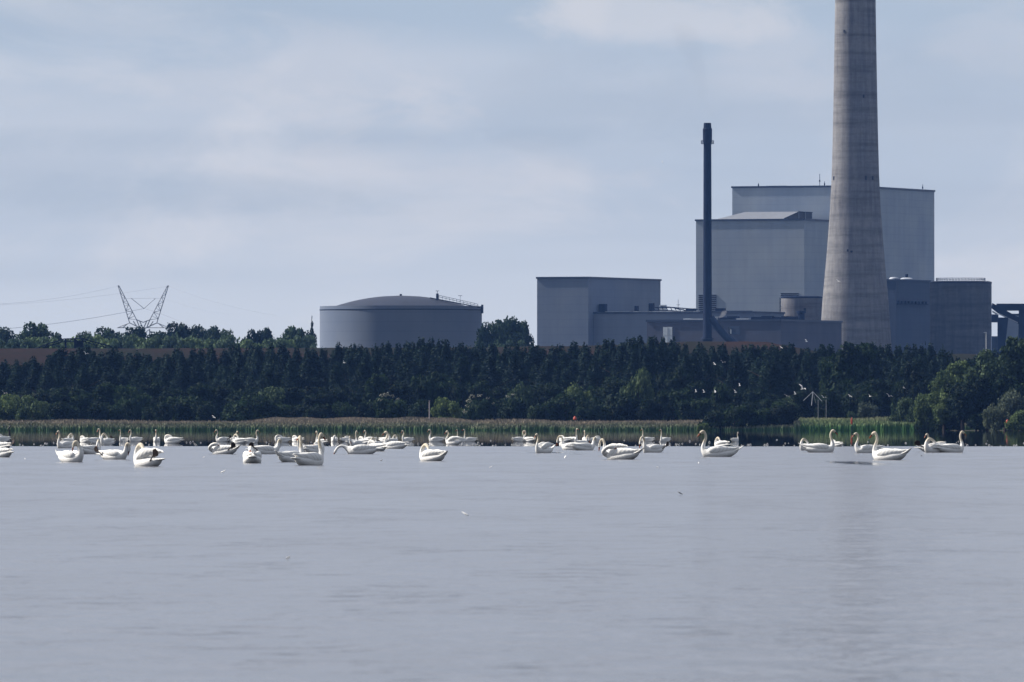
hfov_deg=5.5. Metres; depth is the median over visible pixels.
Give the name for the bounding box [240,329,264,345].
leafy tree
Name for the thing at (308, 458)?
swan
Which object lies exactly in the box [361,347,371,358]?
poplar tree
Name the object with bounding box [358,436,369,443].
swan
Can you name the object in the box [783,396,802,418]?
bush
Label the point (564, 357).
poplar tree
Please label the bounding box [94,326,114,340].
leafy tree
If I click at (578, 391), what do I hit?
bush
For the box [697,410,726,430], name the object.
bush
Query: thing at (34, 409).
bush
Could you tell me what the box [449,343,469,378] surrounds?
poplar tree
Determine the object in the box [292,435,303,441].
swan
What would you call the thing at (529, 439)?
swan
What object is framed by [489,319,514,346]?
leafy tree
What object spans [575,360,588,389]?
poplar tree
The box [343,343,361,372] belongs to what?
poplar tree
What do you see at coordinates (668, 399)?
bush
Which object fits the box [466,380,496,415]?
leafy tree
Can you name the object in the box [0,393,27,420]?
bush
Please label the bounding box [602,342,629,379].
poplar tree
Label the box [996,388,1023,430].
leafy tree
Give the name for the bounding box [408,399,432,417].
bush
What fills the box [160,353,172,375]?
poplar tree
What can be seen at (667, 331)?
window
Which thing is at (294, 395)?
leafy tree
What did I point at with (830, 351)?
poplar tree
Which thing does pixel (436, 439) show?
swan
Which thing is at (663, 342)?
poplar tree
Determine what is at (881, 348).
poplar tree
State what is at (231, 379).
poplar tree
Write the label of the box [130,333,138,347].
bush
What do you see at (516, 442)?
foam flecks
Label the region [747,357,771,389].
poplar tree
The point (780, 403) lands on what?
leafy tree
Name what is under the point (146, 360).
poplar tree
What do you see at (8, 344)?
bush
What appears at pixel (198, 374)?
tree
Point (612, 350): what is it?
poplar tree
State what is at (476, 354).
poplar tree
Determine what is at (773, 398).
leafy tree
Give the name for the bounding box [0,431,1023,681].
water
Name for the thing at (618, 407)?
bush
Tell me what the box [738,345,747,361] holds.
poplar tree
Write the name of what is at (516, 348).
poplar tree
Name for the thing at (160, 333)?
leafy tree
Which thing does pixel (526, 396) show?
tree
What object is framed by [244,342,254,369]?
poplar tree
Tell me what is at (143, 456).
swan
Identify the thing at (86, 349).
poplar tree
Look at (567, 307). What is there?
filter house
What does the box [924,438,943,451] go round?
swan
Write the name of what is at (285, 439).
swan
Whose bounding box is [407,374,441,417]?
leafy tree
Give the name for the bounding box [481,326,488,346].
leafy tree
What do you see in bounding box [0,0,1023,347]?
sky
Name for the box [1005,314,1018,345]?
grey shed
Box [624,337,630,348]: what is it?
poplar tree
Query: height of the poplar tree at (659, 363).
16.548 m
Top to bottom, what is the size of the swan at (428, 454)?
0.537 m
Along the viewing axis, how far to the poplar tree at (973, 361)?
2015.49 m
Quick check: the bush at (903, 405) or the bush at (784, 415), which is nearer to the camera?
the bush at (784, 415)
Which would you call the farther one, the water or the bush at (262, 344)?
the bush at (262, 344)
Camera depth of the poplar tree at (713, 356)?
2018.34 m
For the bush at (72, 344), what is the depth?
2558.41 m
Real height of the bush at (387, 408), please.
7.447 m
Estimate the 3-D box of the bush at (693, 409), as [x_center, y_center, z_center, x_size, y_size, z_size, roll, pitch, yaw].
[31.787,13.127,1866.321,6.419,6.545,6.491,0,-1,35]
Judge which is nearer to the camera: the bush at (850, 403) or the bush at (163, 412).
the bush at (163, 412)
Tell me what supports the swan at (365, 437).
on the water
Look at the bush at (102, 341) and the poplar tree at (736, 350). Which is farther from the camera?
the bush at (102, 341)
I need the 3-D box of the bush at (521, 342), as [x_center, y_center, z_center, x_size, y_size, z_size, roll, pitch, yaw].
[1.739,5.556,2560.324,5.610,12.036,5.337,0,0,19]
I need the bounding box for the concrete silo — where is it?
[930,278,991,353]
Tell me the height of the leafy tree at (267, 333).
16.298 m
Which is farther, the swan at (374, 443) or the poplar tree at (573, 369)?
the poplar tree at (573, 369)
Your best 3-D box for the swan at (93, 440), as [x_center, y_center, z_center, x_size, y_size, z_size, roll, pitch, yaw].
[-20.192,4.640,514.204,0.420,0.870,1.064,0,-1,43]
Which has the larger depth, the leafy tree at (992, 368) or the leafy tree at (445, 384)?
the leafy tree at (445, 384)
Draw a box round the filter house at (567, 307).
[536,277,661,345]
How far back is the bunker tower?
4114.33 m
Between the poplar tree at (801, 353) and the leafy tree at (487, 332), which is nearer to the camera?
the poplar tree at (801, 353)
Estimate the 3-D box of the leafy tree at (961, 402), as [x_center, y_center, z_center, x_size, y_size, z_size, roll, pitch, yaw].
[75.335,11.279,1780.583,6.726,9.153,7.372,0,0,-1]
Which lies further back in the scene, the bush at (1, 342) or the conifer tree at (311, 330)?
the conifer tree at (311, 330)
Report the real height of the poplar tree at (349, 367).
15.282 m
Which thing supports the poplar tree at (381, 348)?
on the ground
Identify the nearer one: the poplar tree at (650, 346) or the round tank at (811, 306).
the poplar tree at (650, 346)
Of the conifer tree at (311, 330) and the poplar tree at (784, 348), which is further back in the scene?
the conifer tree at (311, 330)
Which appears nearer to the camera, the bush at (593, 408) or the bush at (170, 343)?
the bush at (593, 408)
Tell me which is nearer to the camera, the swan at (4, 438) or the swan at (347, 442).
the swan at (347, 442)
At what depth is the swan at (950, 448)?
352.73 m
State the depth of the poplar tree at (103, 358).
2021.39 m
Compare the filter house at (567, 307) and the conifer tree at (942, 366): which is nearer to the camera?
the conifer tree at (942, 366)
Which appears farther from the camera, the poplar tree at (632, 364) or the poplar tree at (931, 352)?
the poplar tree at (931, 352)
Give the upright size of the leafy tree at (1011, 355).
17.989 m
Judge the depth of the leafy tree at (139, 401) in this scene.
1933.28 m
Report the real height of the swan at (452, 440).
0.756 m
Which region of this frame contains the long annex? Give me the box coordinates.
[593,303,784,344]
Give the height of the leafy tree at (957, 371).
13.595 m
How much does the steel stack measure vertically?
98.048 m
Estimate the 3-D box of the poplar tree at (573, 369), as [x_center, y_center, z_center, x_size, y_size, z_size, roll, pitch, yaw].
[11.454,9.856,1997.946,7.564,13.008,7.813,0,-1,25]
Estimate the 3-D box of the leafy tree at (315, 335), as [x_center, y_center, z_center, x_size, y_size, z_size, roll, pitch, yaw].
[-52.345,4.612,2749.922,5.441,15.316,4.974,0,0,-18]
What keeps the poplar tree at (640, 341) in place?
on the ground
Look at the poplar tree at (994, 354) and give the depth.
2043.45 m
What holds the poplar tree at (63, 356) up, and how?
on the ground
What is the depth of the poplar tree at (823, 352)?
2035.69 m
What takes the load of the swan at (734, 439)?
on the water
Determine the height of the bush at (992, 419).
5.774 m
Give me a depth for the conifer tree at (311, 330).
2739.97 m
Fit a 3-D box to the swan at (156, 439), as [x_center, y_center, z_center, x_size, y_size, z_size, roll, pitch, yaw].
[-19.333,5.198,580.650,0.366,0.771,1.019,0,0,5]
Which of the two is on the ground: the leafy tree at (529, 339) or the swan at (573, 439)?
the leafy tree at (529, 339)
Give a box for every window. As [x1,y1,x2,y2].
[663,327,671,341]
[728,326,739,333]
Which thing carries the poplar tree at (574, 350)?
on the ground
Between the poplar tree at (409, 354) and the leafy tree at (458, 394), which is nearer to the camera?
the leafy tree at (458, 394)
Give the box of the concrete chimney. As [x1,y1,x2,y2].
[821,0,891,352]
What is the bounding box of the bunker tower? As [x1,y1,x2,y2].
[887,274,930,352]
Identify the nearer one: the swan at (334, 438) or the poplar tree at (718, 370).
the swan at (334, 438)
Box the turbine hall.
[695,211,828,311]
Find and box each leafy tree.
[0,327,14,342]
[6,391,33,408]
[14,321,49,340]
[48,331,61,341]
[75,331,91,339]
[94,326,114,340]
[107,331,127,343]
[113,384,150,420]
[124,325,148,339]
[147,330,168,342]
[165,321,189,338]
[188,324,207,339]
[200,325,220,341]
[213,386,237,420]
[220,328,234,337]
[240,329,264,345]
[262,327,275,342]
[276,325,299,341]
[281,386,304,405]
[297,327,304,338]
[305,330,316,344]
[362,373,388,403]
[388,380,416,417]
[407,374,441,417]
[430,372,458,417]
[445,381,480,418]
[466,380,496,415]
[474,321,499,346]
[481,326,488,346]
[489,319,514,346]
[490,386,510,417]
[502,315,525,343]
[512,332,526,345]
[521,320,534,345]
[595,376,627,411]
[663,366,693,391]
[686,380,711,399]
[766,393,788,407]
[771,401,788,407]
[792,387,823,417]
[814,388,846,418]
[816,356,833,402]
[825,341,877,399]
[856,378,894,416]
[896,360,926,406]
[904,371,934,404]
[925,387,953,430]
[927,369,963,407]
[943,358,970,430]
[943,381,983,430]
[963,349,1011,430]
[968,376,998,413]
[990,373,1023,430]
[998,336,1023,404]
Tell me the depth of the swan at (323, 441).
499.78 m
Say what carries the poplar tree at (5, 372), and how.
on the ground
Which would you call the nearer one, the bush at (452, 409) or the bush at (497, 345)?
the bush at (452, 409)
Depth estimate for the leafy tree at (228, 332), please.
2763.71 m
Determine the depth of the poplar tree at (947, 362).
2019.20 m
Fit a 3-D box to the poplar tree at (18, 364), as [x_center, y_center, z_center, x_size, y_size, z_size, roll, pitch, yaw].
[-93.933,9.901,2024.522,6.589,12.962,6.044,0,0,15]
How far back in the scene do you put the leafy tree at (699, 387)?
1921.88 m
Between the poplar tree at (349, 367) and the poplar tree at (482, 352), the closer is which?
the poplar tree at (349, 367)
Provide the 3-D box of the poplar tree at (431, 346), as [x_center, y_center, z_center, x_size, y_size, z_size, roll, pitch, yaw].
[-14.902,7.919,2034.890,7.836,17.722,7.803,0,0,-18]
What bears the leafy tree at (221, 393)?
on the ground
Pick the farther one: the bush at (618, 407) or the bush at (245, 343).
the bush at (245, 343)
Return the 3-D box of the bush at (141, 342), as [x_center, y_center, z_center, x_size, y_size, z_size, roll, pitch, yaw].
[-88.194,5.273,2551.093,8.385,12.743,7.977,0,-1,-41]
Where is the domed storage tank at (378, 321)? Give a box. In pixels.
[320,291,482,347]
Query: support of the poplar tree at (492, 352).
on the ground
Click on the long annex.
(619, 326)
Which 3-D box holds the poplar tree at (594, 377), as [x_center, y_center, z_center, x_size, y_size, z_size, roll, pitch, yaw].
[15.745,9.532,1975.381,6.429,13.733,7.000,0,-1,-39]
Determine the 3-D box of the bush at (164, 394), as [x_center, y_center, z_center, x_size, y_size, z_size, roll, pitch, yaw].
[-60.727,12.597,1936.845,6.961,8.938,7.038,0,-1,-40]
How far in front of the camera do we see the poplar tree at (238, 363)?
2034.07 m
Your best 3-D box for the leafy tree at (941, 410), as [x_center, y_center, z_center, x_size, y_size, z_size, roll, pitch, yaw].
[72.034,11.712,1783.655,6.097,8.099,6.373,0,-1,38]
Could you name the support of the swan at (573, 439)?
on the water
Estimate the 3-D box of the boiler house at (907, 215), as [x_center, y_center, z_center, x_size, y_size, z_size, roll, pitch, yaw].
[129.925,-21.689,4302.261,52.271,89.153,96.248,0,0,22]
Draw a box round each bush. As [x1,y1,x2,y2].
[0,339,4,348]
[0,339,15,348]
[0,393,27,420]
[10,338,31,347]
[15,394,50,420]
[26,336,41,347]
[30,386,57,419]
[35,337,56,347]
[39,336,49,345]
[46,400,80,419]
[49,339,70,348]
[67,334,94,347]
[81,333,92,342]
[86,401,125,420]
[92,333,109,347]
[98,338,117,347]
[107,334,133,347]
[111,400,135,420]
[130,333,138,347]
[135,337,156,347]
[141,401,172,421]
[153,334,168,347]
[158,332,187,347]
[159,387,188,403]
[165,395,205,421]
[178,337,200,347]
[191,400,217,421]
[194,338,209,347]
[206,338,228,347]
[220,334,238,347]
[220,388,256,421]
[220,394,273,421]
[235,338,260,347]
[256,339,268,347]
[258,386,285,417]
[264,337,285,347]
[267,403,290,417]
[278,339,295,347]
[289,404,309,417]
[293,334,316,347]
[302,403,335,418]
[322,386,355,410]
[332,400,356,417]
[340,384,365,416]
[356,401,375,417]
[373,392,408,417]
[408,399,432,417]
[430,396,462,418]
[461,394,494,420]
[488,339,502,346]
[496,393,526,419]
[503,340,513,346]
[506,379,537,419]
[512,339,524,346]
[527,403,554,420]
[541,392,580,420]
[564,381,592,400]
[570,396,607,421]
[583,384,603,399]
[603,391,640,420]
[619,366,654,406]
[635,396,665,420]
[655,387,692,420]
[674,397,713,420]
[696,423,709,430]
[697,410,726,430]
[711,382,734,406]
[720,405,750,428]
[747,408,770,428]
[764,403,799,425]
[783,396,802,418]
[840,382,880,418]
[847,411,860,418]
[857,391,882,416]
[857,401,880,418]
[888,397,914,421]
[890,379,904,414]
[906,405,916,422]
[913,393,937,430]
[934,419,960,430]
[965,413,986,430]
[981,403,1005,430]
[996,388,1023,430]
[1004,410,1023,430]
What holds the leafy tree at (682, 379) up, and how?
on the ground
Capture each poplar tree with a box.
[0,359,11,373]
[0,362,10,392]
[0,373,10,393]
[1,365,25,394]
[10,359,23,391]
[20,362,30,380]
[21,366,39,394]
[26,356,42,375]
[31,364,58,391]
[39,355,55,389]
[51,351,64,377]
[57,345,68,362]
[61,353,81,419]
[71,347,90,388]
[71,363,97,420]
[82,342,90,360]
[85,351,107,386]
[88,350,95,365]
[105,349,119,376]
[107,345,118,358]
[114,351,124,374]
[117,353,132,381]
[130,350,142,371]
[137,354,152,371]
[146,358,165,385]
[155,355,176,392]
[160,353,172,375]
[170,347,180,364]
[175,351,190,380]
[184,348,197,373]
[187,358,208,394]
[191,348,205,371]
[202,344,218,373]
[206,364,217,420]
[210,364,248,419]
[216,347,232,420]
[216,365,247,419]
[228,343,238,375]
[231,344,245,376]
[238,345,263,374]
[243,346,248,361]
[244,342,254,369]
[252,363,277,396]
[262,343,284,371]
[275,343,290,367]
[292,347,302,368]
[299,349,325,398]
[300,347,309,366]
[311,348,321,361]
[319,346,328,371]
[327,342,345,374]
[342,349,356,387]
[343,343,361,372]
[347,354,373,394]
[357,344,363,357]
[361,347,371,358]
[362,358,390,399]
[369,343,382,369]
[379,343,386,391]
[380,341,395,390]
[393,342,401,365]
[393,351,409,383]
[398,350,430,382]
[399,341,413,361]
[408,341,415,351]
[413,337,433,363]
[426,336,438,364]
[436,339,443,356]
[440,339,452,365]
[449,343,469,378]
[450,353,475,397]
[451,344,457,359]
[464,344,480,379]
[472,345,481,366]
[476,342,486,367]
[477,355,513,419]
[482,342,497,365]
[488,348,510,386]
[502,351,526,390]
[511,342,520,355]
[519,347,532,372]
[527,342,542,369]
[540,348,546,360]
[543,345,561,367]
[553,344,570,361]
[559,349,570,369]
[565,340,579,362]
[567,359,580,389]
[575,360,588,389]
[576,342,590,364]
[578,347,593,378]
[581,355,611,391]
[593,342,601,358]
[597,338,609,359]
[598,350,613,384]
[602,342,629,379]
[608,339,617,358]
[621,348,640,385]
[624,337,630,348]
[627,337,639,355]
[632,344,653,387]
[637,335,647,351]
[646,336,655,368]
[650,335,659,355]
[652,341,667,380]
[657,336,670,378]
[668,336,681,363]
[677,343,690,367]
[680,349,696,382]
[689,352,708,389]
[694,342,707,358]
[697,346,713,402]
[704,346,718,380]
[706,363,728,401]
[713,351,750,395]
[716,345,727,357]
[718,342,730,376]
[726,344,759,369]
[729,347,739,361]
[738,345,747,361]
[747,345,762,364]
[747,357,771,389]
[750,347,791,399]
[760,345,767,360]
[763,343,779,370]
[779,344,797,395]
[788,342,796,379]
[789,353,802,396]
[793,352,820,418]
[799,348,804,363]
[804,347,818,371]
[819,344,828,357]
[826,344,834,356]
[869,342,882,364]
[869,357,886,416]
[878,344,885,357]
[882,344,894,365]
[893,344,901,360]
[900,343,912,364]
[909,344,920,363]
[919,343,927,365]
[927,343,937,366]
[927,356,940,379]
[936,347,950,371]
[946,351,955,363]
[971,355,981,365]
[990,348,999,358]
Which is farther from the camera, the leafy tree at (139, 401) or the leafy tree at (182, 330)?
the leafy tree at (182, 330)
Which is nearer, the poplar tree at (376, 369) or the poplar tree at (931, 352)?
the poplar tree at (376, 369)
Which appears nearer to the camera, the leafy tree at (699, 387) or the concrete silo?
the leafy tree at (699, 387)
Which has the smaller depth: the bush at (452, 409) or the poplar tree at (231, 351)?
the bush at (452, 409)
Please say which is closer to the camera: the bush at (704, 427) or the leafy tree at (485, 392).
the bush at (704, 427)
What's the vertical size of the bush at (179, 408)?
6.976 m
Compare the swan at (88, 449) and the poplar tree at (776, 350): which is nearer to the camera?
the swan at (88, 449)
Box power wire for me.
[18,308,143,327]
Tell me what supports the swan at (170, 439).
on the water
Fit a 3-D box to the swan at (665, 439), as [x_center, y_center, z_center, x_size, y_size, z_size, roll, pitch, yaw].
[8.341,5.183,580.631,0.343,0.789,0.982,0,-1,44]
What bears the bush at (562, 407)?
on the ground
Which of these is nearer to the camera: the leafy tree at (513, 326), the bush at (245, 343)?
the bush at (245, 343)
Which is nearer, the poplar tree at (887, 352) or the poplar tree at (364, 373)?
the poplar tree at (364, 373)
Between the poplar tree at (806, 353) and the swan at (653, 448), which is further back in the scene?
the poplar tree at (806, 353)
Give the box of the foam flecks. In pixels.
[19,439,1017,445]
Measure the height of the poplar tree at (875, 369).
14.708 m
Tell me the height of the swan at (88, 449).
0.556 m
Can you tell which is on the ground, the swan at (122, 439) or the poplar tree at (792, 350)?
the poplar tree at (792, 350)
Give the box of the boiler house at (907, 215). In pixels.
[731,174,934,280]
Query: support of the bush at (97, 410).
on the ground
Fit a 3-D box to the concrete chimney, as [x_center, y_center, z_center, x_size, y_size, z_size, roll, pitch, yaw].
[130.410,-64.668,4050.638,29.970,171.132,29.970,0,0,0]
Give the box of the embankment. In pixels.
[0,341,998,366]
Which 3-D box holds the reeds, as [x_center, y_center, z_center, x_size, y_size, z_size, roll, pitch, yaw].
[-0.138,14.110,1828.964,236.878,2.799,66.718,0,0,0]
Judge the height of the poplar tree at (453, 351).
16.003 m
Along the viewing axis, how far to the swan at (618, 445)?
315.66 m
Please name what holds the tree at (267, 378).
on the ground
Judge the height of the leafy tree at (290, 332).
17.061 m
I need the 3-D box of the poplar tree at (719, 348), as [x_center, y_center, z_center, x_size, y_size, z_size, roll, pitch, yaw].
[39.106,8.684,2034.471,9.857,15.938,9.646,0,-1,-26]
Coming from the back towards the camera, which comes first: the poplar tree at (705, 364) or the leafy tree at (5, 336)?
the leafy tree at (5, 336)
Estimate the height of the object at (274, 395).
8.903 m
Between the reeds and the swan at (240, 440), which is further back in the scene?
the reeds
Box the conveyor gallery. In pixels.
[991,303,1023,353]
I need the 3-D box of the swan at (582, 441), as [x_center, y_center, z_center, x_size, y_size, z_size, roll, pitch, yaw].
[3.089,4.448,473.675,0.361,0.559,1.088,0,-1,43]
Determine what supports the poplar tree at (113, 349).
on the ground
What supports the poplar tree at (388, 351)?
on the ground
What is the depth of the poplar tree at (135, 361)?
2027.90 m
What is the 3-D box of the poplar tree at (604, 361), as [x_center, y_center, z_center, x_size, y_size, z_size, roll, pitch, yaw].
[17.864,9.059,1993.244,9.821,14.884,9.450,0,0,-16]
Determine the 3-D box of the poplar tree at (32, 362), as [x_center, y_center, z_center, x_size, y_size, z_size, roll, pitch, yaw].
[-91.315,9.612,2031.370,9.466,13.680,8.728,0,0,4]
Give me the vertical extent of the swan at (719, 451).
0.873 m
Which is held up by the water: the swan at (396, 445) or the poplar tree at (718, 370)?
the swan at (396, 445)
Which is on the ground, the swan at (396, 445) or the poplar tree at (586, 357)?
the poplar tree at (586, 357)
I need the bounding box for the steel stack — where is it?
[701,123,736,341]
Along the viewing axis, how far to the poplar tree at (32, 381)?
1980.29 m
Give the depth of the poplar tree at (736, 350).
2045.45 m
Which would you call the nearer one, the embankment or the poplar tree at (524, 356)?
the poplar tree at (524, 356)
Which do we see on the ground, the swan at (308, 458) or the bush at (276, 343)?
the bush at (276, 343)
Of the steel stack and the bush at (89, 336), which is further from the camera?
the steel stack
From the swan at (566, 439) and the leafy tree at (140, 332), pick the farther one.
the leafy tree at (140, 332)
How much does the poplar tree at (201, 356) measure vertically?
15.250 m
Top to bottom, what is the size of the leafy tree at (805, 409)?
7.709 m
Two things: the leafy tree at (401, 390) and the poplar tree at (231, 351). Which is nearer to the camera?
the leafy tree at (401, 390)
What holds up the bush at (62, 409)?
on the ground
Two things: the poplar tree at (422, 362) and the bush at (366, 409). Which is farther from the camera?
the poplar tree at (422, 362)
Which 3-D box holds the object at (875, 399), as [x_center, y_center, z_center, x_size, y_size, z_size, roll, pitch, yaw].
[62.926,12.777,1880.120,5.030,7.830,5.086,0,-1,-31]
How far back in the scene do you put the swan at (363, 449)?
333.15 m
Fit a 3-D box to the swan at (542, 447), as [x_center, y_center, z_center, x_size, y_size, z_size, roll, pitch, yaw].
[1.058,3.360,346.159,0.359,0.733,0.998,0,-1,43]
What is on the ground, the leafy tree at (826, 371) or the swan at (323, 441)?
the leafy tree at (826, 371)
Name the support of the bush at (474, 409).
on the ground
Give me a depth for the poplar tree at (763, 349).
2038.83 m
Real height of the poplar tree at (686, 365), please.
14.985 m
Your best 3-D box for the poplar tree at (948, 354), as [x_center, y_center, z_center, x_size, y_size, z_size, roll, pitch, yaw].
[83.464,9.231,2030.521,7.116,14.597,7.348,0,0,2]
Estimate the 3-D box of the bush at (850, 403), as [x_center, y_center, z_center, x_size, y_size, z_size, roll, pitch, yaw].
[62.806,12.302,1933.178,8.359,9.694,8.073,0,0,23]
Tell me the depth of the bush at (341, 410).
1878.80 m
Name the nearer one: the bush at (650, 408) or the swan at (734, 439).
the swan at (734, 439)
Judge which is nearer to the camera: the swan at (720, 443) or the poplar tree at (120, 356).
the swan at (720, 443)
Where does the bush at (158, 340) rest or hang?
on the ground
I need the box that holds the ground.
[8,417,1019,430]
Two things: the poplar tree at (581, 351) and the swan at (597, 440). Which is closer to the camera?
the swan at (597, 440)
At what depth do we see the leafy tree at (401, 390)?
1931.11 m
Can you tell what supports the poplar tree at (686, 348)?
on the ground
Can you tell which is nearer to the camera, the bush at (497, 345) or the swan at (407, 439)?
the swan at (407, 439)
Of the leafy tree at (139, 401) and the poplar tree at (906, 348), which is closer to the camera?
the leafy tree at (139, 401)
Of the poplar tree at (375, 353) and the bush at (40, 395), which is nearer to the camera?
the bush at (40, 395)
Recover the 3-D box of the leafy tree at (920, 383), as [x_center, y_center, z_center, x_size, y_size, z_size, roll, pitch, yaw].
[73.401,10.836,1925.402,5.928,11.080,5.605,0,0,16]
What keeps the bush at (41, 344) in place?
on the ground
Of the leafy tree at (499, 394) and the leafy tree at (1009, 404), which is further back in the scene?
the leafy tree at (499, 394)
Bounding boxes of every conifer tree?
[310,317,313,341]
[940,343,945,370]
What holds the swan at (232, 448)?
on the water
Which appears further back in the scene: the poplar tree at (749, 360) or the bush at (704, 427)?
the poplar tree at (749, 360)
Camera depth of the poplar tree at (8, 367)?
2034.10 m
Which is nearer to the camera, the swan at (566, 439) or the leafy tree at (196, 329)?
the swan at (566, 439)
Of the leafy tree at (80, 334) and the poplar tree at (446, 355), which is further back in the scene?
the leafy tree at (80, 334)
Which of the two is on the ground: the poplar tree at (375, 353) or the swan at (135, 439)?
the poplar tree at (375, 353)
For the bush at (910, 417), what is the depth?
1804.68 m
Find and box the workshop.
[646,310,842,352]
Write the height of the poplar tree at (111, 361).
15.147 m
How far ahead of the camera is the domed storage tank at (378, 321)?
3204.05 m
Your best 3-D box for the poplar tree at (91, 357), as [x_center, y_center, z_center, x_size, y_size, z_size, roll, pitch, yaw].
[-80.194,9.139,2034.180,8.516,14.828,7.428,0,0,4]
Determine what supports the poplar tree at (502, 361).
on the ground
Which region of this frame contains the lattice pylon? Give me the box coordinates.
[117,285,168,333]
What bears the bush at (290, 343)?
on the ground
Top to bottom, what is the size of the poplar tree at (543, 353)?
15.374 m
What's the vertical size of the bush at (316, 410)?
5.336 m
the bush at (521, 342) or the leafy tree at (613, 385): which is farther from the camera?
the bush at (521, 342)
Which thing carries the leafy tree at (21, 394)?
on the ground
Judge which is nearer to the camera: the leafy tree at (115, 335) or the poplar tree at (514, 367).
the poplar tree at (514, 367)
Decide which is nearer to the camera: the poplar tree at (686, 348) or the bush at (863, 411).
the bush at (863, 411)
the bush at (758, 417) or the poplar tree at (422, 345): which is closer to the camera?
the bush at (758, 417)
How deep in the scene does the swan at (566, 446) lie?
391.25 m
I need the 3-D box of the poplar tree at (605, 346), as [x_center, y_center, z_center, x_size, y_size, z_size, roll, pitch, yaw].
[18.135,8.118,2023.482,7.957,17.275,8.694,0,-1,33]
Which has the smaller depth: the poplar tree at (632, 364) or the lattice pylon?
the poplar tree at (632, 364)
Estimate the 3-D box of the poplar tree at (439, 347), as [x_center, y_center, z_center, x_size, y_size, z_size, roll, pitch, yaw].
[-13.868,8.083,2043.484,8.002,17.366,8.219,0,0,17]
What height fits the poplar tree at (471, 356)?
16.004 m
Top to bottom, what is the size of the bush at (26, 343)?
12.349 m
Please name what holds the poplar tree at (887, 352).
on the ground
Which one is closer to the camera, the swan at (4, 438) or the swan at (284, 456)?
the swan at (284, 456)
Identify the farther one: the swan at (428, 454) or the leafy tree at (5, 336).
the leafy tree at (5, 336)
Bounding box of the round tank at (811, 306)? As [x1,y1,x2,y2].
[781,296,821,319]
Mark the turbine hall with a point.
(764, 261)
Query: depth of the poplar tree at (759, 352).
2015.07 m
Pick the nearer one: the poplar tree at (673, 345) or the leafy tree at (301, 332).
the poplar tree at (673, 345)
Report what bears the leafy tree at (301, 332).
on the ground
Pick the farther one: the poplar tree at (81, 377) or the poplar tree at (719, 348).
the poplar tree at (719, 348)
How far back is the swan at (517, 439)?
580.45 m
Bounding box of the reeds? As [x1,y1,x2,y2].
[0,416,1012,430]
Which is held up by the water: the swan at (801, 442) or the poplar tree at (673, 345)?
the swan at (801, 442)
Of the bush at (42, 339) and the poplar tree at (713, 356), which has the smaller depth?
the poplar tree at (713, 356)
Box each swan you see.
[0,434,11,441]
[0,439,14,447]
[0,448,12,456]
[55,440,83,461]
[56,430,72,447]
[61,433,73,441]
[80,436,86,441]
[81,439,100,453]
[86,428,100,443]
[94,442,130,458]
[100,433,114,443]
[119,429,128,441]
[128,430,142,441]
[134,443,164,465]
[153,430,159,441]
[164,434,183,442]
[208,442,240,453]
[215,429,231,441]
[233,434,247,442]
[243,446,261,462]
[245,430,259,442]
[247,439,281,453]
[275,435,290,441]
[275,435,303,461]
[291,433,325,464]
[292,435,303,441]
[303,441,324,452]
[315,431,327,443]
[331,435,337,441]
[334,444,383,453]
[339,436,348,441]
[345,431,357,444]
[349,436,363,445]
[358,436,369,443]
[363,430,376,440]
[367,440,387,450]
[379,435,390,441]
[382,431,410,448]
[388,434,397,441]
[401,430,413,441]
[419,443,447,460]
[427,429,444,441]
[445,431,462,443]
[462,429,476,441]
[512,430,524,441]
[523,430,535,441]
[534,433,554,452]
[556,435,575,449]
[559,435,570,441]
[569,428,578,441]
[570,437,596,449]
[575,435,589,442]
[588,436,600,441]
[598,438,627,449]
[601,445,643,458]
[639,436,668,451]
[641,429,653,441]
[659,429,670,441]
[697,430,743,456]
[714,437,729,446]
[730,432,738,441]
[799,429,837,451]
[800,438,810,449]
[834,440,842,446]
[852,432,883,452]
[869,431,910,459]
[914,440,945,451]
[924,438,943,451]
[933,431,965,451]
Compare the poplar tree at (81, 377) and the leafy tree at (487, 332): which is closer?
the poplar tree at (81, 377)
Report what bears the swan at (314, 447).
on the water
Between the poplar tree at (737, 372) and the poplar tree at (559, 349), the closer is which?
the poplar tree at (737, 372)
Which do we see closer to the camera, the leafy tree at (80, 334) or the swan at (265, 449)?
the swan at (265, 449)
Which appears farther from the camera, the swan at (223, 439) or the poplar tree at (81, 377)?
the poplar tree at (81, 377)
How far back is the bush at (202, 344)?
2568.65 m
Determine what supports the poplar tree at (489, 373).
on the ground

